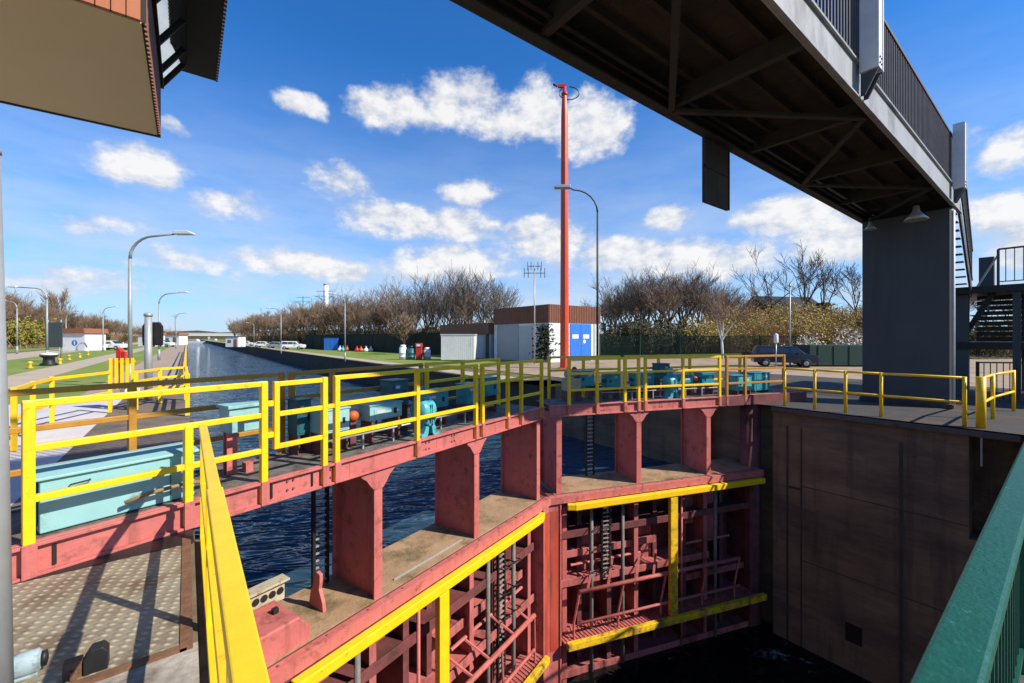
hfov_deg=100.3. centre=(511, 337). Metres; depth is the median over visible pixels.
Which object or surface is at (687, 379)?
door panel
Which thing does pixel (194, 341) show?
cabin boat
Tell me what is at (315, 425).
drive box
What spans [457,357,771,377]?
yard
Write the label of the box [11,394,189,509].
quay dirt
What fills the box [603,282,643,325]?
bare tree
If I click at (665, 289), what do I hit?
bare tree
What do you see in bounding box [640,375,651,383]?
door panel
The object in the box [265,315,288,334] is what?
bare tree
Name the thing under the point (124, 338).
shrub
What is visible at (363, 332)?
shrub
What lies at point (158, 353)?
lamp post
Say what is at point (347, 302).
bare tree
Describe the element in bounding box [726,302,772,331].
shrub
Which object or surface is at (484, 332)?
annex
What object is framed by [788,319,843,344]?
shrub
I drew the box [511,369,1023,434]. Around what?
terrace
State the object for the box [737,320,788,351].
shrub
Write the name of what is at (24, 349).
lawn
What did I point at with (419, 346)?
red pump
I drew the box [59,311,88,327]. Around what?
bare tree
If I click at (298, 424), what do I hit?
drive box
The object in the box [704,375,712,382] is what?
door panel
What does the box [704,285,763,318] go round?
bare tree
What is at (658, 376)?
drive box
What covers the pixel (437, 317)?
bare tree
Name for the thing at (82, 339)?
hut
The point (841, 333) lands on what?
shrub
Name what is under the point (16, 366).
grass verge
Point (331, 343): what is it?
blue container
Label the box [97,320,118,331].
bare tree
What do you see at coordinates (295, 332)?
shrub
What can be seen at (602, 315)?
bare tree
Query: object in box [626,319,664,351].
shrub
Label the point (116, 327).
bare tree
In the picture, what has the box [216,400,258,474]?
control box
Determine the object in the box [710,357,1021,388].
yard path
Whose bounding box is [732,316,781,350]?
shrub
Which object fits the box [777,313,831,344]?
shrub
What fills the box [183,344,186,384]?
quay fence
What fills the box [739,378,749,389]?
door panel
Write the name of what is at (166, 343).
parked car
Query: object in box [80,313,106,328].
bare tree
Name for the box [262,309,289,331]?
bare tree
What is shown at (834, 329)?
shrub
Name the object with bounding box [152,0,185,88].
window frame
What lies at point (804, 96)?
footbridge
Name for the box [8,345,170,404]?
grass strip
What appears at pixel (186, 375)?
quay fence
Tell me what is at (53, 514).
drive housing
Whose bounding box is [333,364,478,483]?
railing
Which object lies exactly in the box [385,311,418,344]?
young tree
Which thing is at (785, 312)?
shrub
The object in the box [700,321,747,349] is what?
shrub
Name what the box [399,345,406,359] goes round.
oil drum
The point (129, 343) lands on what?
lamp post
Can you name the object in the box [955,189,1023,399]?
stair tower
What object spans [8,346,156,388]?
footpath
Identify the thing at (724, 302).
bare tree
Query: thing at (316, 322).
bare tree
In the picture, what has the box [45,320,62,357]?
sign board
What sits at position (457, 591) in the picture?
gate leaf
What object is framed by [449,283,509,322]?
bare tree
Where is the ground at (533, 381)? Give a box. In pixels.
[7,339,1021,682]
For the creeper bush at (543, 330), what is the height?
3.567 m
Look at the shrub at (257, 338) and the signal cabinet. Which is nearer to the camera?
the signal cabinet
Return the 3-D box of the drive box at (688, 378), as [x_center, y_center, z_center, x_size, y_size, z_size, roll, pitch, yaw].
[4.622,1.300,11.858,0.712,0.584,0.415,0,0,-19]
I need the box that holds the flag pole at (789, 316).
[789,284,790,364]
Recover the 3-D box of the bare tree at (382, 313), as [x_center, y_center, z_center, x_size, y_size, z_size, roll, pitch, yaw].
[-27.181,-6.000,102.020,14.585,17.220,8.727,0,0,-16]
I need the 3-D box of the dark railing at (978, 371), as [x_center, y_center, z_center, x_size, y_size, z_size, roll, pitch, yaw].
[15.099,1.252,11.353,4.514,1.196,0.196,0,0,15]
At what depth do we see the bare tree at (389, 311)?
100.42 m
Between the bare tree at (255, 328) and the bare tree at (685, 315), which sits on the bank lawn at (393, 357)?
the bare tree at (255, 328)
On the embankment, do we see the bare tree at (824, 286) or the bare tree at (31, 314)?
the bare tree at (824, 286)
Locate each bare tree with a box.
[5,288,35,320]
[5,290,52,319]
[5,296,54,327]
[5,298,24,323]
[6,291,31,302]
[6,304,40,326]
[10,293,61,327]
[21,298,58,330]
[29,306,58,334]
[43,315,69,325]
[45,307,71,320]
[55,307,80,327]
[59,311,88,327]
[64,312,94,327]
[79,315,101,328]
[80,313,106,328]
[88,316,111,328]
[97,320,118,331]
[101,319,116,333]
[108,318,122,333]
[111,321,127,334]
[226,317,245,334]
[227,322,238,335]
[230,321,241,335]
[232,325,247,335]
[239,323,253,334]
[240,312,258,334]
[243,314,263,335]
[248,312,276,334]
[249,311,274,335]
[249,316,266,336]
[260,309,283,336]
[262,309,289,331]
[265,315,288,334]
[272,301,304,330]
[275,304,294,332]
[281,313,307,337]
[284,299,307,332]
[287,305,321,333]
[290,301,323,331]
[298,311,326,332]
[300,301,332,325]
[310,304,334,331]
[312,294,357,333]
[317,285,360,330]
[320,301,350,330]
[332,291,369,329]
[340,296,386,328]
[340,306,371,332]
[341,298,379,330]
[346,297,372,329]
[354,287,378,329]
[355,284,409,328]
[357,304,390,331]
[360,290,387,330]
[364,301,395,333]
[366,278,423,328]
[367,288,413,327]
[368,304,402,329]
[373,272,419,325]
[374,287,423,329]
[391,282,447,327]
[391,290,416,324]
[397,290,422,329]
[409,270,443,331]
[416,296,434,327]
[417,291,443,329]
[419,265,470,324]
[419,297,465,324]
[428,292,480,324]
[437,282,472,323]
[437,299,469,323]
[446,268,493,323]
[447,283,493,323]
[448,268,519,322]
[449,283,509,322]
[459,269,517,322]
[466,284,513,322]
[484,288,523,319]
[581,276,627,327]
[592,292,632,326]
[599,275,654,323]
[599,291,643,325]
[601,271,656,323]
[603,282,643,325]
[609,275,659,325]
[612,277,662,322]
[615,266,674,327]
[620,278,669,322]
[622,276,682,324]
[624,260,691,323]
[624,267,681,320]
[652,273,710,323]
[657,268,707,322]
[666,261,710,323]
[668,270,707,322]
[672,267,717,326]
[684,260,722,331]
[691,283,740,324]
[698,292,743,317]
[699,277,740,323]
[700,281,754,320]
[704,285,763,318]
[728,246,824,319]
[729,279,773,312]
[769,248,858,315]
[775,240,833,312]
[822,263,861,309]
[970,300,998,326]
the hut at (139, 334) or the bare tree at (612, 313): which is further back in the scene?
the hut at (139, 334)
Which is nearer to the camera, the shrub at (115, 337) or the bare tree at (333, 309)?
the bare tree at (333, 309)
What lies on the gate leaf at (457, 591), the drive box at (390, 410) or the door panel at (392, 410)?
the drive box at (390, 410)
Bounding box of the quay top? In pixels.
[95,642,199,682]
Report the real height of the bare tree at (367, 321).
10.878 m
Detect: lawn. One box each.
[7,341,137,351]
[208,340,518,366]
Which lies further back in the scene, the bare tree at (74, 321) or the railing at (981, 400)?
the bare tree at (74, 321)
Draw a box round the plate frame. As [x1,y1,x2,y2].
[70,536,192,682]
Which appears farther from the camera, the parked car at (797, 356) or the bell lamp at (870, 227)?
the parked car at (797, 356)
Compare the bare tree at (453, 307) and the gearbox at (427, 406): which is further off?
the bare tree at (453, 307)
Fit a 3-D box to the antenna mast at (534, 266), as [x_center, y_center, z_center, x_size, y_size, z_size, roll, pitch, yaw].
[1.976,-2.200,37.500,1.501,9.000,1.156,0,0,37]
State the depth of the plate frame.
2.64 m
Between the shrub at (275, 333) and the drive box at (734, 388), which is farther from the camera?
the shrub at (275, 333)
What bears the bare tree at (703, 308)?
on the embankment
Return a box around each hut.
[59,328,108,350]
[136,332,166,345]
[165,333,188,344]
[226,336,245,346]
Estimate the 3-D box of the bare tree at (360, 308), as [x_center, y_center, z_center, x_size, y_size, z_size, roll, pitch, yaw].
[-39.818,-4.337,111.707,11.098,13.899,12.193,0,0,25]
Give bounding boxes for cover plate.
[12,545,181,682]
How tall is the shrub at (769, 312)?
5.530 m
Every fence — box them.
[10,370,111,451]
[134,366,189,415]
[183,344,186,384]
[305,332,440,354]
[599,335,812,357]
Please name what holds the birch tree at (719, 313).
on the yard at (532, 368)
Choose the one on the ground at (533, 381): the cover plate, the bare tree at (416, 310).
the bare tree at (416, 310)
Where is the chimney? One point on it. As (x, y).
(326, 291)
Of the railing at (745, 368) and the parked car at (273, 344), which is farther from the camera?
the parked car at (273, 344)
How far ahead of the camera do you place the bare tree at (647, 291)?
66.47 m
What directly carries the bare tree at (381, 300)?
on the ground at (533, 381)
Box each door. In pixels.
[233,339,236,346]
[477,335,482,357]
[519,326,532,360]
[570,324,580,360]
[581,324,590,360]
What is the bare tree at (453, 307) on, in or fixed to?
on the ground at (533, 381)
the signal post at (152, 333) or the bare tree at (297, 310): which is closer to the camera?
the signal post at (152, 333)
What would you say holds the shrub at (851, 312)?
on the embankment
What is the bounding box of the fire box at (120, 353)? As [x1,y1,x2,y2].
[116,348,126,382]
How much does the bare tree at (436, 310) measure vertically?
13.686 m
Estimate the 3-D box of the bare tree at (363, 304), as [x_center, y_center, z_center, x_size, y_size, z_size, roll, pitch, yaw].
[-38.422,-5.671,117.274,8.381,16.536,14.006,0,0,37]
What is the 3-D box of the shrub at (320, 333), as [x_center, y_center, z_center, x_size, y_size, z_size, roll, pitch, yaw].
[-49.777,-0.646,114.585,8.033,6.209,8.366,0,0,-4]
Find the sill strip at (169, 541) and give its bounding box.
[12,528,193,584]
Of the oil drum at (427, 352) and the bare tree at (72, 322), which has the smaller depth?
the oil drum at (427, 352)
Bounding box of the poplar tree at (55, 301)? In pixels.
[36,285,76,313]
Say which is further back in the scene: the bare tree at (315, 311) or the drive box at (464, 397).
the bare tree at (315, 311)
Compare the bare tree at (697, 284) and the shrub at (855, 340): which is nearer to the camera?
the shrub at (855, 340)
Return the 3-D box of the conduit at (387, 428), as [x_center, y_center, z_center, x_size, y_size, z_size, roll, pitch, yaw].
[-1.417,1.478,7.219,0.036,0.228,3.700,0,0,34]
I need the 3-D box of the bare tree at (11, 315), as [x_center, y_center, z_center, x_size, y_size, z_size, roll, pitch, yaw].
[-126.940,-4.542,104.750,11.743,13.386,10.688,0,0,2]
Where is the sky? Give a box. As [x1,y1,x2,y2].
[0,0,1023,333]
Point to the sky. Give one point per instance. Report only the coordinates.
(343, 144)
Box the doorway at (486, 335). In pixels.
[485,334,488,358]
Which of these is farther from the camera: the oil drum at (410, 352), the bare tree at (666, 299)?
the bare tree at (666, 299)
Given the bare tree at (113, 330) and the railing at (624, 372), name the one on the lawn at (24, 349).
the bare tree at (113, 330)
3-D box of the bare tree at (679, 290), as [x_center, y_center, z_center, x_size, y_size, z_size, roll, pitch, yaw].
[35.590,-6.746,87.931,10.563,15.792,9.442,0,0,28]
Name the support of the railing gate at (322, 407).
attached to the railing at (416, 418)
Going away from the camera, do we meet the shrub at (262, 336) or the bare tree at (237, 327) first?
the shrub at (262, 336)
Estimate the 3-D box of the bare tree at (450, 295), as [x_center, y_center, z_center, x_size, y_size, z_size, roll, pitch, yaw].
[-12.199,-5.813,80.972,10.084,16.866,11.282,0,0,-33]
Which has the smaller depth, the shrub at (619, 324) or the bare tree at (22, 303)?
the shrub at (619, 324)
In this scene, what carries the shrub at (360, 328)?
on the ground at (533, 381)
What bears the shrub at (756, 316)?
on the embankment
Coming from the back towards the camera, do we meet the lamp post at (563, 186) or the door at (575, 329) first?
the door at (575, 329)
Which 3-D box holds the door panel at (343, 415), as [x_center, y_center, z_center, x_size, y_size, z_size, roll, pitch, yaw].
[-2.429,1.160,5.925,0.021,0.240,0.319,0,0,34]
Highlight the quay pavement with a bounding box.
[80,345,184,395]
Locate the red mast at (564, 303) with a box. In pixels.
[553,83,579,368]
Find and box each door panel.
[299,403,309,433]
[328,411,346,431]
[374,405,398,418]
[394,383,406,403]
[428,392,445,406]
[469,387,472,402]
[487,380,495,394]
[582,374,592,384]
[609,375,618,386]
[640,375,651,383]
[660,366,668,377]
[677,377,690,382]
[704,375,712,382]
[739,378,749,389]
[756,374,767,389]
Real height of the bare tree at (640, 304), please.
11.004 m
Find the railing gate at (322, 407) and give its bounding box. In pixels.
[268,377,334,486]
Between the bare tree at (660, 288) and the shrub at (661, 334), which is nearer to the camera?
the shrub at (661, 334)
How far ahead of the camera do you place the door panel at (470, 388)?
8.36 m
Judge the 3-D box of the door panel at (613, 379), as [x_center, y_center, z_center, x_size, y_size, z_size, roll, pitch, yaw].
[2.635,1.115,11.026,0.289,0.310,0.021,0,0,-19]
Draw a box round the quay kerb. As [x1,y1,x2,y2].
[176,345,187,387]
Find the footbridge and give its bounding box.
[450,0,966,223]
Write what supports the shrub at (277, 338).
on the bank lawn at (393, 357)
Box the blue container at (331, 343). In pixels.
[324,338,339,349]
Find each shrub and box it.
[6,315,59,348]
[106,331,121,340]
[108,332,123,341]
[113,334,127,342]
[247,333,260,342]
[254,331,269,340]
[258,333,273,342]
[262,333,279,341]
[269,330,284,341]
[272,332,292,341]
[278,328,307,340]
[279,332,291,340]
[289,330,315,343]
[290,330,308,341]
[295,326,321,342]
[316,326,338,334]
[329,325,357,333]
[349,327,380,333]
[350,326,373,333]
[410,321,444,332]
[599,320,640,351]
[599,327,621,352]
[608,318,647,350]
[613,325,639,351]
[618,322,660,352]
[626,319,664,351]
[635,319,684,351]
[649,322,681,350]
[655,318,700,347]
[665,315,721,351]
[667,324,708,351]
[687,307,730,334]
[698,316,729,350]
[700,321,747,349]
[706,305,759,327]
[707,318,759,351]
[713,316,774,352]
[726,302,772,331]
[727,319,765,350]
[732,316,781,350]
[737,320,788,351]
[739,316,796,345]
[740,310,778,329]
[746,300,797,328]
[754,304,799,328]
[758,303,816,330]
[759,313,821,344]
[769,321,799,345]
[773,301,823,327]
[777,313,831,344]
[781,315,839,344]
[781,332,829,345]
[783,300,841,330]
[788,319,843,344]
[795,313,849,334]
[801,302,854,319]
[815,323,857,343]
[823,319,860,344]
[824,302,861,332]
[824,323,861,344]
[825,305,861,334]
[830,324,861,344]
[835,303,861,326]
[847,320,861,344]
[970,320,1012,353]
[970,320,1012,355]
[997,315,1021,355]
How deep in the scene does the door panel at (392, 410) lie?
6.61 m
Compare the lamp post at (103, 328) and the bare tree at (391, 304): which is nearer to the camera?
the lamp post at (103, 328)
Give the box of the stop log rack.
[109,358,139,408]
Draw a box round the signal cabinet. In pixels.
[561,367,580,401]
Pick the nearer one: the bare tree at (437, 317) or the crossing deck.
the crossing deck
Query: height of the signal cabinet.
0.872 m
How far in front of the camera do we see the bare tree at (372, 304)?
115.74 m
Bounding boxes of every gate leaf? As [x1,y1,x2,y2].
[11,404,550,682]
[536,388,806,682]
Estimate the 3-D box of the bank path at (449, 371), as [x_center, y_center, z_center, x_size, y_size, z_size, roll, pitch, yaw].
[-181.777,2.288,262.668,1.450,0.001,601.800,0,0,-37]
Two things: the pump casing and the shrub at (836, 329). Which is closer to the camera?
the pump casing
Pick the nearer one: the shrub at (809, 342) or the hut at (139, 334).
the shrub at (809, 342)
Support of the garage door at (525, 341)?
in the pump house at (513, 330)
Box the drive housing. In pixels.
[36,442,198,533]
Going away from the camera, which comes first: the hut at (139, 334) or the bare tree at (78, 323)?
the hut at (139, 334)
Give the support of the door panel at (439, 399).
in the drive box at (440, 399)
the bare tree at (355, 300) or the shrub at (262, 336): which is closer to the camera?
the bare tree at (355, 300)
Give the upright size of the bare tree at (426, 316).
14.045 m
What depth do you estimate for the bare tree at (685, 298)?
78.08 m
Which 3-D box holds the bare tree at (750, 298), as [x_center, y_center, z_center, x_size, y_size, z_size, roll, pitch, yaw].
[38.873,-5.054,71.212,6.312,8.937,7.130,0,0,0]
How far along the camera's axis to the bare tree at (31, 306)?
121.49 m
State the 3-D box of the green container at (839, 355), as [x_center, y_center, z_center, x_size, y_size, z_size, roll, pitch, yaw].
[26.508,1.375,35.055,5.400,1.650,2.240,0,0,3]
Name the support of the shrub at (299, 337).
on the bank lawn at (393, 357)
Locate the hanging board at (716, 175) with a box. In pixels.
[702,137,729,210]
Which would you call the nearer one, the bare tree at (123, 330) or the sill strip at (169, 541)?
the sill strip at (169, 541)
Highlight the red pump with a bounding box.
[415,343,423,359]
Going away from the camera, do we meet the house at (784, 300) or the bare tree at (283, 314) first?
the house at (784, 300)
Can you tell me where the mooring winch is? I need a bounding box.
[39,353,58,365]
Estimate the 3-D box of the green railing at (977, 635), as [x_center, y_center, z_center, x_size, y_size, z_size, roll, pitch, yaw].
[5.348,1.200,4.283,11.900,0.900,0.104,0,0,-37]
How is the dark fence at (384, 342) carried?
on the bank lawn at (393, 357)
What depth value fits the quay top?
2.37 m
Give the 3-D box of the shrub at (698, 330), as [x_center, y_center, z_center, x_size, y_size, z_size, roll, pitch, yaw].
[22.670,-0.639,54.108,6.494,4.838,6.897,0,0,13]
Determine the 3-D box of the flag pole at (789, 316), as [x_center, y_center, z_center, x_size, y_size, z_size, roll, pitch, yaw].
[23.438,-1.150,36.000,0.220,6.900,0.209,0,0,-37]
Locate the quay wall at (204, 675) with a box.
[195,539,208,682]
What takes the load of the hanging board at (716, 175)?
hanging from the footbridge
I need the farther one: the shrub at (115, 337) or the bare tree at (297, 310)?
the shrub at (115, 337)
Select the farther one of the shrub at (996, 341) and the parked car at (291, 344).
the parked car at (291, 344)
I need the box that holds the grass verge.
[7,344,143,375]
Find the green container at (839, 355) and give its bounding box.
[793,344,861,365]
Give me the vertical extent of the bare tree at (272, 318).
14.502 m
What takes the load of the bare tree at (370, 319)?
on the ground at (533, 381)
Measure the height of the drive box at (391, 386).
0.894 m
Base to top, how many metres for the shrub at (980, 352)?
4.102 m
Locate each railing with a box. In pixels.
[8,372,284,476]
[21,381,269,581]
[199,425,269,682]
[288,363,422,449]
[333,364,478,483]
[424,358,500,404]
[480,359,543,437]
[547,355,620,398]
[567,357,640,415]
[624,353,740,383]
[643,356,721,410]
[725,355,785,405]
[783,368,966,426]
[910,442,1023,682]
[976,361,1023,401]
[976,370,1015,428]
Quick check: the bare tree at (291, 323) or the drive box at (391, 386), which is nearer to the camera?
the drive box at (391, 386)
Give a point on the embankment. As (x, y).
(623, 353)
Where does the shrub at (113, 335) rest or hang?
on the ground at (533, 381)
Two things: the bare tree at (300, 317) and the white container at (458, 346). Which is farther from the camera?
the bare tree at (300, 317)
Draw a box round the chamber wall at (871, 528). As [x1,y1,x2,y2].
[555,383,1023,682]
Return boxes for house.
[0,0,227,137]
[493,304,599,361]
[743,296,818,317]
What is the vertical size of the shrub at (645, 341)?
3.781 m
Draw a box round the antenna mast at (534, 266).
[524,262,544,363]
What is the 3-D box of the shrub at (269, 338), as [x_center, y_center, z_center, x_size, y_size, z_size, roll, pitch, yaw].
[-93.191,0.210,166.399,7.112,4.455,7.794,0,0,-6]
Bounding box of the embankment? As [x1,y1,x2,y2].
[601,346,1021,356]
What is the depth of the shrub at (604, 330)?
53.69 m
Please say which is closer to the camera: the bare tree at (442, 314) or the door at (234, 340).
the bare tree at (442, 314)
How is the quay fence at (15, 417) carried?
on the concrete slab
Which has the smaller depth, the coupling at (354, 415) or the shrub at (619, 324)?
the coupling at (354, 415)
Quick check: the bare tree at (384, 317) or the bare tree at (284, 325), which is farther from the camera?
the bare tree at (284, 325)
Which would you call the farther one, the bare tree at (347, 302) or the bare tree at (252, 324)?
the bare tree at (252, 324)
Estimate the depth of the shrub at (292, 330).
131.93 m
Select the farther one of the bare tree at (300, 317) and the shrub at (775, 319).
the bare tree at (300, 317)
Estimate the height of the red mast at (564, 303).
21.389 m
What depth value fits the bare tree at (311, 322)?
123.55 m
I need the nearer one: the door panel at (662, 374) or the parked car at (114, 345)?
the door panel at (662, 374)
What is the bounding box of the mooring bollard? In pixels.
[26,361,33,368]
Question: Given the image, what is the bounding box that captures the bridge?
[113,332,257,338]
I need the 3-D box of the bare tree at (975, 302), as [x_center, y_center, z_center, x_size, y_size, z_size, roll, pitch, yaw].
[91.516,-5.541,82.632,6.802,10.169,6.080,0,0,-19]
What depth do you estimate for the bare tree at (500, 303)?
80.88 m
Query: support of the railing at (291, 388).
on the gate leaf at (457, 591)
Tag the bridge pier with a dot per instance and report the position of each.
(908, 298)
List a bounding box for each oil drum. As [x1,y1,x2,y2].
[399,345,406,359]
[407,346,414,359]
[423,347,430,358]
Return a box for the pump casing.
[14,647,48,682]
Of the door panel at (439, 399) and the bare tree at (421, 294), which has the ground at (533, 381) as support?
the bare tree at (421, 294)
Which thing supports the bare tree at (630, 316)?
on the embankment
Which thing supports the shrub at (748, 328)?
on the embankment
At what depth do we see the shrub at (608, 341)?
51.62 m
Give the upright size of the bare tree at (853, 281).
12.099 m
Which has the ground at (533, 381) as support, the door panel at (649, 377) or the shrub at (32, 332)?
the shrub at (32, 332)
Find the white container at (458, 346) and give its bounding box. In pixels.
[440,334,476,359]
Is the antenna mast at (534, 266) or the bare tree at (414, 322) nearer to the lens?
the antenna mast at (534, 266)
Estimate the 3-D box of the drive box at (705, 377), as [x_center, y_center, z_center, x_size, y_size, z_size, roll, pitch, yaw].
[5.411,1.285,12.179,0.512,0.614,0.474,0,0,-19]
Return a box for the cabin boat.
[188,339,207,343]
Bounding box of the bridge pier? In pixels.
[859,206,955,408]
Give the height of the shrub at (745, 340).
4.504 m
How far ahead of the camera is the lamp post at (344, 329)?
41.97 m
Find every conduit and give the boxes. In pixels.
[328,405,493,448]
[601,387,716,399]
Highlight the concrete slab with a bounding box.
[8,399,121,504]
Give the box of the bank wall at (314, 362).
[201,340,554,410]
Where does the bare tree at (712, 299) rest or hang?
on the embankment
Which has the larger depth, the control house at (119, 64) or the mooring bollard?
the mooring bollard
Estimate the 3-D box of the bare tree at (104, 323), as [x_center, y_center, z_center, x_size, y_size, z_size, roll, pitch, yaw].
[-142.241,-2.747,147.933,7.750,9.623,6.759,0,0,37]
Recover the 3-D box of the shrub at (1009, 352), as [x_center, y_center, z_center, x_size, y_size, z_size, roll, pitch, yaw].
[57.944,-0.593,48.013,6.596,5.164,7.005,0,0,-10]
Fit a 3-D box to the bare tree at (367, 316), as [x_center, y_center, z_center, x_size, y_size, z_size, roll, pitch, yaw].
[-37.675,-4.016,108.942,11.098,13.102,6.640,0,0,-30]
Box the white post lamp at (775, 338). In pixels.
[774,333,777,366]
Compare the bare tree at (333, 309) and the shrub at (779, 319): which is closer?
the shrub at (779, 319)
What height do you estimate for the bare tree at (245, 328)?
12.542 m
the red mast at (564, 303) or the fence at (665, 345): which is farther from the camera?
the fence at (665, 345)
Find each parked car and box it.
[105,341,126,349]
[152,340,174,346]
[253,341,268,346]
[266,342,279,347]
[282,341,305,348]
[750,345,819,367]
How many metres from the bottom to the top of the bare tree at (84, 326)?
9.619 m
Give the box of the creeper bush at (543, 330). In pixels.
[529,324,559,359]
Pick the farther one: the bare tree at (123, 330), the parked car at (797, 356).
the bare tree at (123, 330)
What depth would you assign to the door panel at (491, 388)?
9.09 m
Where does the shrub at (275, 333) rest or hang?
on the bank lawn at (393, 357)
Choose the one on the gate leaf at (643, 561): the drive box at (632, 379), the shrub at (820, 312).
the drive box at (632, 379)
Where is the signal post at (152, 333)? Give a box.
[142,313,162,399]
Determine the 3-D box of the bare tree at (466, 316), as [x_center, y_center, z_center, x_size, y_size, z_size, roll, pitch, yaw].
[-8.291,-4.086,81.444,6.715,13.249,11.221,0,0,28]
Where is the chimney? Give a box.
[323,284,328,331]
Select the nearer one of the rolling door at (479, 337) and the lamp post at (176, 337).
the rolling door at (479, 337)
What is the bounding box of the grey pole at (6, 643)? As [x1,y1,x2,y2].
[0,150,13,682]
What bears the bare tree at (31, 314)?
on the ground at (533, 381)
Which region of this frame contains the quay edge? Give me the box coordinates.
[191,543,197,642]
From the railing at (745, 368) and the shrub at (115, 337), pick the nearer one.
the railing at (745, 368)
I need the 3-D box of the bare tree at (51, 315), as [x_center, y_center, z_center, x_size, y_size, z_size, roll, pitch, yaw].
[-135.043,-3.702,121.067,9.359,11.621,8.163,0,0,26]
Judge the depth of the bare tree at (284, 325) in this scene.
146.61 m
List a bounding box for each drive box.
[286,397,312,454]
[310,406,350,453]
[357,399,402,443]
[379,378,409,433]
[411,387,447,423]
[455,382,479,419]
[478,376,497,413]
[574,370,593,400]
[600,374,619,399]
[628,372,654,397]
[651,363,670,395]
[674,374,693,395]
[692,372,713,394]
[724,374,752,394]
[742,371,770,392]
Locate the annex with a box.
[440,323,493,358]
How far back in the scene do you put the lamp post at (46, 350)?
32.97 m
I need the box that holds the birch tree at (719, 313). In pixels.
[706,285,753,358]
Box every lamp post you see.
[5,300,17,353]
[7,286,48,352]
[102,306,117,350]
[127,230,195,381]
[157,291,188,359]
[175,312,186,348]
[266,307,281,353]
[328,293,345,360]
[554,184,598,355]
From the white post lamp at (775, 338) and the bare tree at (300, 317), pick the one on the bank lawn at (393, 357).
the bare tree at (300, 317)
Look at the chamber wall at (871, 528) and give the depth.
10.25 m
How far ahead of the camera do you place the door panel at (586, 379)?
10.89 m
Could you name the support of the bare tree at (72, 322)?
on the ground at (533, 381)
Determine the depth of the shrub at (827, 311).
64.26 m
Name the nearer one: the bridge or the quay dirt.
the quay dirt
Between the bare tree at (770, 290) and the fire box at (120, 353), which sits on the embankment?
the bare tree at (770, 290)
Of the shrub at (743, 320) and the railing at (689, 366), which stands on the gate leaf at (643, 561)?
the railing at (689, 366)
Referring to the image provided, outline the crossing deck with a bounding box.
[1020,674,1023,682]
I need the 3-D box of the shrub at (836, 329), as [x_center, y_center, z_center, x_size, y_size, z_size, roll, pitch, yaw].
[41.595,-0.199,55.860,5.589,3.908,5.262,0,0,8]
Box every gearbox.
[410,386,438,437]
[662,368,680,398]
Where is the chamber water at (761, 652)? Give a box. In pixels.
[568,619,871,682]
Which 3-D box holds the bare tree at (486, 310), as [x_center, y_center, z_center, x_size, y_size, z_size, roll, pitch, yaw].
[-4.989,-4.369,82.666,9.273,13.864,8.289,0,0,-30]
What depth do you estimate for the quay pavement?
29.00 m
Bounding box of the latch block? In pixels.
[62,640,109,682]
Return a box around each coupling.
[349,410,361,446]
[693,376,697,394]
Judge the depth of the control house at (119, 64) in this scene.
6.58 m
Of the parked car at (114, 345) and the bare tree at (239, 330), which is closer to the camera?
the parked car at (114, 345)
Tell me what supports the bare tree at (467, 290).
on the ground at (533, 381)
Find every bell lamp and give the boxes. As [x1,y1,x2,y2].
[863,214,876,230]
[903,203,928,222]
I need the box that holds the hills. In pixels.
[39,330,421,340]
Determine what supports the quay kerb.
on the quay wall at (204, 675)
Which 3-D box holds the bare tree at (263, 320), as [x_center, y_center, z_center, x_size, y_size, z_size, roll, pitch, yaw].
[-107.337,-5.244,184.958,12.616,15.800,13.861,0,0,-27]
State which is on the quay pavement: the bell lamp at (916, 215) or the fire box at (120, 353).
the fire box at (120, 353)
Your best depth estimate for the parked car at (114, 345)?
65.20 m
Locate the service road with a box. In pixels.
[7,342,137,359]
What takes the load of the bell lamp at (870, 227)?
hanging from the footbridge
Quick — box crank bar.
[124,480,199,504]
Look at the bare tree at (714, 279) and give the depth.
82.88 m
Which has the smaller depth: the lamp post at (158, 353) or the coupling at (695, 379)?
the coupling at (695, 379)
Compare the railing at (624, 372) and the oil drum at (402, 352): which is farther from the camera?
the oil drum at (402, 352)
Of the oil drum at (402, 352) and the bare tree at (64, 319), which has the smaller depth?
the oil drum at (402, 352)
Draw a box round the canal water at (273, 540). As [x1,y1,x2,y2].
[187,343,672,597]
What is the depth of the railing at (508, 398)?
8.59 m
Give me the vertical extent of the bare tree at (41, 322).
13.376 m
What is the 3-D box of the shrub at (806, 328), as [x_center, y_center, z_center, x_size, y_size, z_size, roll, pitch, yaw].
[37.945,-0.595,54.023,6.702,4.732,6.436,0,0,-3]
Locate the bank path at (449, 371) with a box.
[206,340,527,379]
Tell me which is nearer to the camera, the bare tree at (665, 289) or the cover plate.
the cover plate
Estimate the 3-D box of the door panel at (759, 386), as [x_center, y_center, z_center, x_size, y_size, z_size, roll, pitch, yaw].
[7.315,1.285,12.466,0.456,0.430,0.021,0,0,-19]

